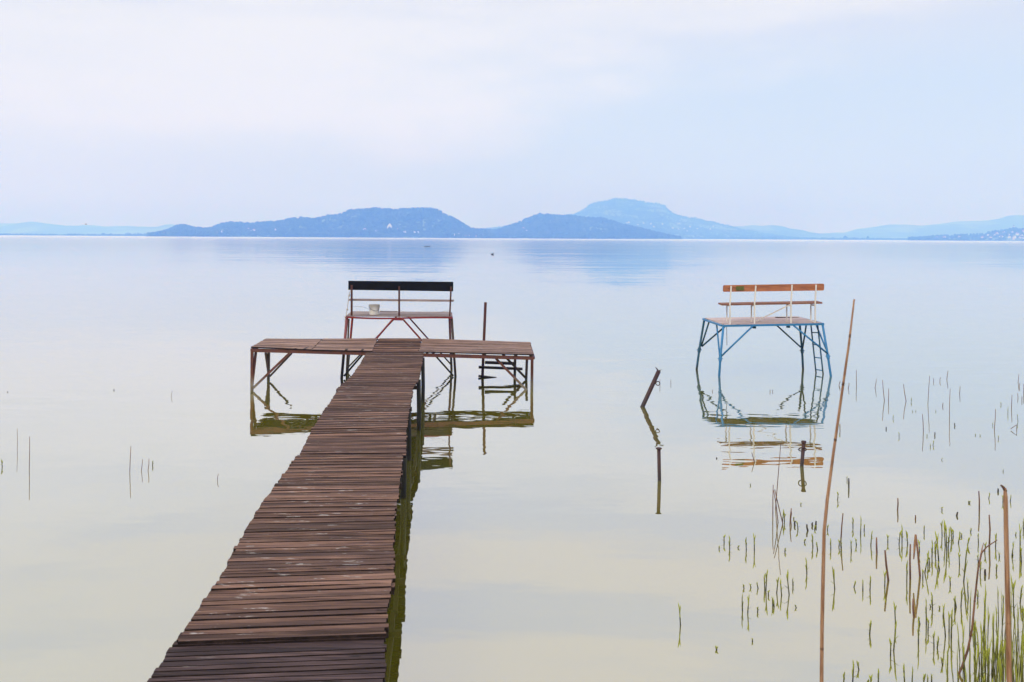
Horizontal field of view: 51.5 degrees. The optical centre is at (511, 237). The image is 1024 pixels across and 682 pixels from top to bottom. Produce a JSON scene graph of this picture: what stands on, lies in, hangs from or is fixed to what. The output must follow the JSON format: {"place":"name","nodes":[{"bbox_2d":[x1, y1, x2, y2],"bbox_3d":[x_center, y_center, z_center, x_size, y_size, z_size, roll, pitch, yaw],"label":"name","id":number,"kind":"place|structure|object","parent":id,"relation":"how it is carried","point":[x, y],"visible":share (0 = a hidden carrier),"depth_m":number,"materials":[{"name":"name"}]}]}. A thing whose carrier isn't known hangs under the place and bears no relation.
{"place":"outdoors","nodes":[
{"label":"outdoors","id":0,"kind":"place"},
{"bbox_2d":[0,223,16,225],"bbox_3d":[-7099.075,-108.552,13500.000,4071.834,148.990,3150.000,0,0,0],"label":"hill","id":1,"kind":"structure","parent":0,"point":[3,224],"depth_m":13301.15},
{"bbox_2d":[0,222,173,233],"bbox_3d":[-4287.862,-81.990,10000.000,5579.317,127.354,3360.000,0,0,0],"label":"hill","id":2,"kind":"structure","parent":0,"point":[32,228],"depth_m":9336.58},
{"bbox_2d":[38,234,144,235],"bbox_3d":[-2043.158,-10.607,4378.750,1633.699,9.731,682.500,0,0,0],"label":"shore","id":3,"kind":"structure","parent":0,"point":[82,235],"depth_m":4097.26,"materials":[{"name":"blue"}]},
{"bbox_2d":[0,233,145,235],"bbox_3d":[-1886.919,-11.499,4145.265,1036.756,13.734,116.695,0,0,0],"label":"shore trees","id":4,"kind":"object","parent":3,"relation":"on","point":[110,234],"visible":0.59,"depth_m":4120.34,"materials":[{"name":"plant"}]},
{"bbox_2d":[146,210,493,237],"bbox_3d":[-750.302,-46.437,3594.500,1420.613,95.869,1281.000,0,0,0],"label":"hill","id":5,"kind":"structure","parent":0,"point":[392,219],"depth_m":3223.77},
{"bbox_2d":[146,207,496,236],"bbox_3d":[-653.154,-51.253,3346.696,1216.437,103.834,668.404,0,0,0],"label":"woodland","id":6,"kind":"object","parent":5,"relation":"on","point":[292,224],"visible":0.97,"depth_m":3247.20,"materials":[{"name":"blue plant"}]},
{"bbox_2d":[175,234,620,238],"bbox_3d":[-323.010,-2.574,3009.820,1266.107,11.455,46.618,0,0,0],"label":"shore trees","id":7,"kind":"object","parent":5,"relation":"on","point":[466,236],"visible":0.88,"depth_m":2998.93,"materials":[{"name":"blue plant"}]},
{"bbox_2d":[0,235,1023,681],"bbox_3d":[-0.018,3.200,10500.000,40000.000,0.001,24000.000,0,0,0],"label":"water","id":8,"kind":"structure","parent":0,"point":[550,527],"depth_m":16.21,"materials":[{"name":"liquid"}]},
{"bbox_2d":[29,437,29,468],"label":"dead reed","id":9,"kind":"object","parent":8,"relation":"in","point":[29,452],"visible":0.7,"depth_m":14.52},
{"bbox_2d":[147,352,424,681],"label":"pier","id":10,"kind":"structure","parent":8,"relation":"in","point":[302,588],"depth_m":7.53,"materials":[{"name":"brown wood"}]},
{"bbox_2d":[250,338,534,389],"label":"jetty platform","id":11,"kind":"structure","parent":8,"relation":"on","point":[425,346],"depth_m":22.56,"materials":[{"name":"brown wood"}]},
{"bbox_2d":[340,281,456,377],"bbox_3d":[-2.698,2.444,24.936,2.793,2.891,1.789,0,0,-11],"label":"fishing stand","id":12,"kind":"object","parent":8,"relation":"on","point":[398,286],"visible":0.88,"depth_m":24.34,"materials":[{"name":"red paint"}]},
{"bbox_2d":[369,304,379,314],"bbox_3d":[-3.179,1.666,24.504,0.263,0.232,0.287,0,0,0],"label":"bucket","id":13,"kind":"object","parent":12,"relation":"on","point":[375,307],"visible":0.99,"depth_m":24.42,"materials":[{"name":"white plastic"}]},
{"bbox_2d":[478,302,522,377],"bbox_3d":[-0.261,2.694,24.245,1.010,2.412,0.171,0,0,0],"label":"bathing ladder","id":14,"kind":"object","parent":8,"relation":"in","point":[482,367],"visible":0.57,"depth_m":24.25,"materials":[{"name":"metal"}]},
{"bbox_2d":[640,367,660,406],"bbox_3d":[2.536,3.115,20.129,0.693,1.326,0.080,0,0,0],"label":"mooring pole","id":15,"kind":"object","parent":8,"relation":"in","point":[651,387],"visible":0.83,"depth_m":20.10,"materials":[{"name":"wood"}]},
{"bbox_2d":[656,447,661,480],"bbox_3d":[1.936,3.292,14.016,0.082,1.037,0.082,0,0,0],"label":"mooring pole","id":16,"kind":"object","parent":8,"relation":"in","point":[659,462],"visible":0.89,"depth_m":14.00,"materials":[{"name":"brown wood"}]},
{"bbox_2d":[678,603,680,625],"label":"reed shoot","id":17,"kind":"object","parent":8,"relation":"on","point":[679,613],"visible":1,"depth_m":8.77,"materials":[{"name":"green plant"}]},
{"bbox_2d":[696,284,831,375],"bbox_3d":[5.927,2.517,25.463,3.171,2.852,1.903,0,0,0],"label":"fishing stand","id":18,"kind":"object","parent":8,"relation":"on","point":[751,322],"visible":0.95,"depth_m":25.05,"materials":[{"name":"blue paint"}]},
{"bbox_2d":[765,570,767,591],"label":"reed shoot","id":19,"kind":"object","parent":8,"relation":"on","point":[766,574],"visible":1,"depth_m":9.60,"materials":[{"name":"green plant"}]},
{"bbox_2d":[775,443,780,508],"bbox_3d":[3.151,2.883,12.589,0.077,0.909,0.009,0,0,0],"label":"dead reed","id":20,"kind":"object","parent":8,"relation":"in","point":[778,474],"visible":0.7,"depth_m":12.59,"materials":[{"name":"brown plant"}]},
{"bbox_2d":[774,489,782,523],"bbox_3d":[3.011,3.085,11.923,0.131,0.507,0.010,0,0,0],"label":"dead reed","id":21,"kind":"object","parent":8,"relation":"in","point":[778,507],"visible":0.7,"depth_m":11.92,"materials":[{"name":"brown plant"}]},
{"bbox_2d":[784,570,789,594],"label":"reed shoot","id":22,"kind":"object","parent":8,"relation":"on","point":[787,575],"visible":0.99,"depth_m":9.54,"materials":[{"name":"green plant"}]},
{"bbox_2d":[798,440,806,466],"bbox_3d":[4.079,3.344,14.945,0.134,0.959,0.097,0,0,25],"label":"mooring pole","id":23,"kind":"object","parent":8,"relation":"in","point":[803,448],"visible":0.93,"depth_m":14.92,"materials":[{"name":"brown wood"}]},
{"bbox_2d":[831,566,834,588],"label":"reed shoot","id":24,"kind":"object","parent":8,"relation":"on","point":[833,577],"visible":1,"depth_m":9.71,"materials":[{"name":"green plant"}]},
{"bbox_2d":[820,299,854,681],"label":"reed","id":25,"kind":"object","parent":8,"relation":"in","point":[824,545],"visible":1,"depth_m":4.29,"materials":[{"name":"brown plant"}]},
{"bbox_2d":[840,513,843,541],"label":"dead reed","id":26,"kind":"object","parent":8,"relation":"in","point":[841,527],"visible":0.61,"depth_m":11.22,"materials":[{"name":"brown plant"}]},
{"bbox_2d":[852,661,857,681],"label":"reed shoot","id":27,"kind":"object","parent":8,"relation":"on","point":[853,676],"visible":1,"depth_m":7.66,"materials":[{"name":"green plant"}]},
{"bbox_2d":[884,550,888,580],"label":"dead reed","id":28,"kind":"object","parent":8,"relation":"in","point":[887,573],"visible":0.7,"depth_m":9.95,"materials":[{"name":"brown plant"}]},
{"bbox_2d":[893,621,897,650],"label":"reed shoot","id":29,"kind":"object","parent":8,"relation":"on","point":[895,637],"visible":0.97,"depth_m":8.25,"materials":[{"name":"green plant"}]},
{"bbox_2d":[894,603,896,623],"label":"reed shoot","id":30,"kind":"object","parent":8,"relation":"on","point":[895,612],"visible":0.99,"depth_m":8.82,"materials":[{"name":"green plant"}]},
{"bbox_2d":[903,664,904,681],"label":"reed shoot","id":31,"kind":"object","parent":8,"relation":"on","point":[904,672],"visible":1,"depth_m":7.58,"materials":[{"name":"green plant"}]},
{"bbox_2d":[906,560,907,582],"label":"reed shoot","id":32,"kind":"object","parent":8,"relation":"on","point":[906,571],"visible":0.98,"depth_m":9.90,"materials":[{"name":"green plant"}]},
{"bbox_2d":[909,544,910,578],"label":"dead reed","id":33,"kind":"object","parent":8,"relation":"in","point":[910,562],"visible":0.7,"depth_m":10.01,"materials":[{"name":"brown plant"}]},
{"bbox_2d":[912,598,914,617],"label":"dead reed","id":34,"kind":"object","parent":8,"relation":"in","point":[913,607],"visible":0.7,"depth_m":8.99,"materials":[{"name":"brown plant"}]},
{"bbox_2d":[916,534,920,576],"bbox_3d":[3.865,3.084,10.090,0.074,0.518,0.018,0,0,0],"label":"dead reed","id":35,"kind":"object","parent":8,"relation":"in","point":[919,570],"visible":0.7,"depth_m":10.08,"materials":[{"name":"brown plant"}]},
{"bbox_2d":[913,534,916,558],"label":"reed leaf","id":36,"kind":"object","parent":35,"relation":"hanging from","point":[914,545],"visible":1,"depth_m":10.08,"materials":[{"name":"brown plant"}]},
{"bbox_2d":[925,600,926,624],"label":"reed shoot","id":37,"kind":"object","parent":8,"relation":"on","point":[926,612],"visible":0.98,"depth_m":8.81,"materials":[{"name":"green plant"}]},
{"bbox_2d":[931,592,936,609],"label":"reed shoot","id":38,"kind":"object","parent":8,"relation":"on","point":[932,600],"visible":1,"depth_m":9.18,"materials":[{"name":"green plant"}]},
{"bbox_2d":[935,531,938,560],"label":"reed shoot","id":39,"kind":"object","parent":8,"relation":"on","point":[937,544],"visible":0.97,"depth_m":10.58,"materials":[{"name":"green plant"}]},
{"bbox_2d":[943,606,945,636],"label":"reed shoot","id":40,"kind":"object","parent":8,"relation":"on","point":[944,622],"visible":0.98,"depth_m":8.56,"materials":[{"name":"green plant"}]},
{"bbox_2d":[944,520,948,550],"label":"reed shoot","id":41,"kind":"object","parent":8,"relation":"in","point":[945,527],"visible":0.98,"depth_m":10.90,"materials":[{"name":"green plant"}]},
{"bbox_2d":[948,611,950,631],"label":"reed shoot","id":42,"kind":"object","parent":8,"relation":"on","point":[949,615],"visible":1,"depth_m":8.66,"materials":[{"name":"green plant"}]},
{"bbox_2d":[950,607,954,638],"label":"reed shoot","id":43,"kind":"object","parent":8,"relation":"on","point":[952,624],"visible":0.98,"depth_m":8.52,"materials":[{"name":"green plant"}]},
{"bbox_2d":[957,649,957,681],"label":"reed shoot","id":44,"kind":"object","parent":8,"relation":"in","point":[957,665],"visible":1,"depth_m":7.27,"materials":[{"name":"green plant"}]},
{"bbox_2d":[957,624,960,661],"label":"reed shoot","id":45,"kind":"object","parent":8,"relation":"in","point":[959,649],"visible":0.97,"depth_m":8.05,"materials":[{"name":"green plant"}]},
{"bbox_2d":[962,643,964,678],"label":"reed shoot","id":46,"kind":"object","parent":8,"relation":"on","point":[963,660],"visible":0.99,"depth_m":7.73,"materials":[{"name":"green plant"}]},
{"bbox_2d":[962,620,964,673],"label":"reed shoot","id":47,"kind":"object","parent":8,"relation":"in","point":[963,637],"visible":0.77,"depth_m":7.83,"materials":[{"name":"green plant"}]},
{"bbox_2d":[962,545,967,581],"bbox_3d":[4.225,3.063,9.921,0.062,0.434,0.022,6,0,-7],"label":"reed shoot","id":48,"kind":"object","parent":8,"relation":"in","point":[965,566],"visible":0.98,"depth_m":9.92,"materials":[{"name":"green plant"}]},
{"bbox_2d":[969,594,970,634],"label":"reed shoot","id":49,"kind":"object","parent":8,"relation":"in","point":[970,615],"visible":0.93,"depth_m":8.56,"materials":[{"name":"green plant"}]},
{"bbox_2d":[969,648,970,681],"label":"reed shoot","id":50,"kind":"object","parent":8,"relation":"in","point":[969,665],"visible":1,"depth_m":7.30,"materials":[{"name":"green plant"}]},
{"bbox_2d":[973,648,977,681],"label":"reed shoot","id":51,"kind":"object","parent":8,"relation":"in","point":[976,665],"visible":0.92,"depth_m":7.39,"materials":[{"name":"green plant"}]},
{"bbox_2d":[973,655,977,681],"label":"reed shoot","id":52,"kind":"object","parent":8,"relation":"in","point":[975,668],"visible":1,"depth_m":7.28,"materials":[{"name":"green plant"}]},
{"bbox_2d":[958,540,996,673],"bbox_3d":[3.384,2.825,7.824,0.382,1.196,0.018,0,0,0],"label":"reed","id":53,"kind":"object","parent":8,"relation":"on","point":[971,631],"visible":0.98,"depth_m":7.82,"materials":[{"name":"brown plant"}]},
{"bbox_2d":[975,624,980,663],"bbox_3d":[3.528,3.089,8.008,0.043,0.352,0.015,-5,0,13],"label":"reed shoot","id":54,"kind":"object","parent":8,"relation":"in","point":[977,642],"visible":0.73,"depth_m":8.01,"materials":[{"name":"green plant"}]},
{"bbox_2d":[978,644,979,681],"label":"reed shoot","id":55,"kind":"object","parent":8,"relation":"on","point":[979,664],"visible":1,"depth_m":7.68,"materials":[{"name":"green plant"}]},
{"bbox_2d":[981,625,982,674],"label":"reed shoot","id":56,"kind":"object","parent":8,"relation":"in","point":[982,642],"visible":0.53,"depth_m":7.77,"materials":[{"name":"green plant"}]},
{"bbox_2d":[981,639,983,678],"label":"reed shoot","id":57,"kind":"object","parent":8,"relation":"in","point":[982,675],"visible":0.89,"depth_m":7.51,"materials":[{"name":"green plant"}]},
{"bbox_2d":[983,606,985,651],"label":"reed shoot","id":58,"kind":"object","parent":8,"relation":"in","point":[984,627],"visible":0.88,"depth_m":8.11,"materials":[{"name":"green plant"}]},
{"bbox_2d":[983,582,986,635],"bbox_3d":[3.820,3.036,8.581,0.021,0.503,0.012,4,-1,-5],"label":"reed shoot","id":59,"kind":"object","parent":8,"relation":"in","point":[984,605],"visible":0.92,"depth_m":8.58,"materials":[{"name":"green plant"}]},
{"bbox_2d":[985,643,988,681],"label":"reed shoot","id":60,"kind":"object","parent":8,"relation":"in","point":[986,651],"visible":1,"depth_m":7.39,"materials":[{"name":"green plant"}]},
{"bbox_2d":[987,609,989,648],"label":"reed shoot","id":61,"kind":"object","parent":8,"relation":"in","point":[988,625],"visible":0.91,"depth_m":8.19,"materials":[{"name":"green plant"}]},
{"bbox_2d":[988,515,990,546],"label":"dead reed","id":62,"kind":"object","parent":8,"relation":"in","point":[989,531],"visible":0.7,"depth_m":11.06,"materials":[{"name":"beige plant"}]},
{"bbox_2d":[987,636,991,680],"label":"reed shoot","id":63,"kind":"object","parent":8,"relation":"in","point":[988,657],"visible":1,"depth_m":7.42,"materials":[{"name":"green plant"}]},
{"bbox_2d":[988,648,990,681],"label":"reed shoot","id":64,"kind":"object","parent":8,"relation":"on","point":[989,666],"visible":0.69,"depth_m":7.62,"materials":[{"name":"green plant"}]},
{"bbox_2d":[992,615,993,651],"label":"reed shoot","id":65,"kind":"object","parent":8,"relation":"in","point":[993,633],"visible":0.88,"depth_m":8.12,"materials":[{"name":"green plant"}]},
{"bbox_2d":[992,632,994,681],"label":"reed shoot","id":66,"kind":"object","parent":8,"relation":"in","point":[993,657],"visible":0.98,"depth_m":7.62,"materials":[{"name":"green plant"}]},
{"bbox_2d":[992,636,996,677],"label":"reed shoot","id":67,"kind":"object","parent":8,"relation":"on","point":[994,656],"visible":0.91,"depth_m":7.74,"materials":[{"name":"green plant"}]},
{"bbox_2d":[995,609,997,641],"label":"reed shoot","id":68,"kind":"object","parent":8,"relation":"in","point":[996,626],"visible":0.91,"depth_m":8.21,"materials":[{"name":"green plant"}]},
{"bbox_2d":[996,631,998,670],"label":"reed shoot","id":69,"kind":"object","parent":8,"relation":"on","point":[997,651],"visible":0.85,"depth_m":7.88,"materials":[{"name":"green plant"}]},
{"bbox_2d":[997,585,998,621],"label":"reed shoot","id":70,"kind":"object","parent":8,"relation":"on","point":[998,605],"visible":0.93,"depth_m":8.87,"materials":[{"name":"green plant"}]},
{"bbox_2d":[996,645,1000,681],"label":"reed shoot","id":71,"kind":"object","parent":8,"relation":"in","point":[998,664],"visible":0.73,"depth_m":7.50,"materials":[{"name":"green plant"}]},
{"bbox_2d":[999,654,1000,681],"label":"reed shoot","id":72,"kind":"object","parent":8,"relation":"in","point":[999,668],"visible":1,"depth_m":7.20,"materials":[{"name":"green plant"}]},
{"bbox_2d":[1001,594,1002,636],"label":"reed shoot","id":73,"kind":"object","parent":8,"relation":"in","point":[1001,614],"visible":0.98,"depth_m":8.57,"materials":[{"name":"green plant"}]},
{"bbox_2d":[1003,641,1005,681],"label":"reed shoot","id":74,"kind":"object","parent":8,"relation":"in","point":[1003,660],"visible":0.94,"depth_m":7.62,"materials":[{"name":"green plant"}]},
{"bbox_2d":[1000,485,1011,681],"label":"reed","id":75,"kind":"object","parent":8,"relation":"in","point":[1007,603],"visible":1,"depth_m":3.49,"materials":[{"name":"brown plant"}]},
{"bbox_2d":[1011,591,1011,626],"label":"reed shoot","id":76,"kind":"object","parent":8,"relation":"in","point":[1011,607],"visible":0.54,"depth_m":8.77,"materials":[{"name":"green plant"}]},
{"bbox_2d":[1010,573,1015,619],"bbox_3d":[4.230,3.053,8.932,0.039,0.462,0.013,-4,-1,14],"label":"reed shoot","id":77,"kind":"object","parent":8,"relation":"in","point":[1013,596],"visible":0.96,"depth_m":8.94,"materials":[{"name":"green plant"}]},
{"bbox_2d":[1011,640,1014,681],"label":"reed shoot","id":78,"kind":"object","parent":8,"relation":"in","point":[1012,658],"visible":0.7,"depth_m":7.67,"materials":[{"name":"green plant"}]},
{"bbox_2d":[1014,659,1016,681],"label":"reed shoot","id":79,"kind":"object","parent":8,"relation":"in","point":[1015,667],"visible":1,"depth_m":7.02,"materials":[{"name":"green plant"}]},
{"bbox_2d":[1015,621,1017,671],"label":"reed shoot","id":80,"kind":"object","parent":8,"relation":"in","point":[1016,645],"visible":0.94,"depth_m":7.84,"materials":[{"name":"green plant"}]},
{"bbox_2d":[1017,604,1019,651],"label":"reed shoot","id":81,"kind":"object","parent":8,"relation":"in","point":[1018,624],"visible":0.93,"depth_m":8.24,"materials":[{"name":"green plant"}]},
{"bbox_2d":[1019,523,1021,550],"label":"reed shoot","id":82,"kind":"object","parent":8,"relation":"on","point":[1019,537],"visible":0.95,"depth_m":10.92,"materials":[{"name":"green plant"}]},
{"bbox_2d":[1021,640,1023,681],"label":"reed shoot","id":83,"kind":"object","parent":8,"relation":"in","point":[1022,663],"visible":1,"depth_m":7.53,"materials":[{"name":"green plant"}]},
{"bbox_2d":[1021,635,1023,675],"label":"reed shoot","id":84,"kind":"object","parent":8,"relation":"in","point":[1022,650],"visible":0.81,"depth_m":7.66,"materials":[{"name":"green plant"}]},
{"bbox_2d":[0,0,1023,233],"label":"sky","id":85,"kind":"structure","parent":0,"point":[814,116],"materials":[{"name":"white"}]},
{"bbox_2d":[500,215,681,238],"bbox_3d":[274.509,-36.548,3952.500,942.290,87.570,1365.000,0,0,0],"label":"hill","id":86,"kind":"structure","parent":0,"point":[555,234],"depth_m":3450.11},
{"bbox_2d":[483,213,680,237],"bbox_3d":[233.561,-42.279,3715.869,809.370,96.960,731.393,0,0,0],"label":"woodland","id":87,"kind":"object","parent":86,"relation":"on","point":[557,225],"visible":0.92,"depth_m":3615.61,"materials":[{"name":"blue plant"}]},
{"bbox_2d":[492,199,770,238],"bbox_3d":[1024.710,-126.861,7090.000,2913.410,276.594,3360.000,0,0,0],"label":"hill","id":88,"kind":"structure","parent":0,"point":[697,224],"depth_m":6616.16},
{"bbox_2d":[484,197,811,237],"bbox_3d":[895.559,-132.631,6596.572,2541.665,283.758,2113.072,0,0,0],"label":"woodland","id":89,"kind":"object","parent":88,"relation":"on","point":[707,232],"visible":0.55,"depth_m":6536.11,"materials":[{"name":"blue plant"}]},
{"bbox_2d":[782,239,875,239],"bbox_3d":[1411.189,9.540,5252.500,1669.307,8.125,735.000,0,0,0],"label":"shore","id":90,"kind":"structure","parent":0,"point":[805,239],"depth_m":4918.04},
{"bbox_2d":[681,236,907,239],"bbox_3d":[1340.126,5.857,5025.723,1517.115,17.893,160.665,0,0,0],"label":"shore trees","id":91,"kind":"object","parent":90,"relation":"on","point":[817,238],"visible":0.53,"depth_m":4972.97,"materials":[{"name":"blue plant"}]},
{"bbox_2d":[737,215,1023,238],"bbox_3d":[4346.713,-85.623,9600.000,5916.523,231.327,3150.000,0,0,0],"label":"hill","id":92,"kind":"structure","parent":0,"point":[949,229],"depth_m":9065.90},
{"bbox_2d":[925,229,1023,240],"bbox_3d":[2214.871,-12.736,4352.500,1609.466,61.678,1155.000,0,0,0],"label":"hill","id":93,"kind":"structure","parent":0,"point":[1008,239],"depth_m":3929.92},
{"bbox_2d":[908,227,1023,240],"bbox_3d":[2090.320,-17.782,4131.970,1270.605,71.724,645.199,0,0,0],"label":"woodland","id":94,"kind":"object","parent":93,"relation":"on","point":[963,237],"visible":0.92,"depth_m":4062.19,"materials":[{"name":"blue plant"}]}
]}

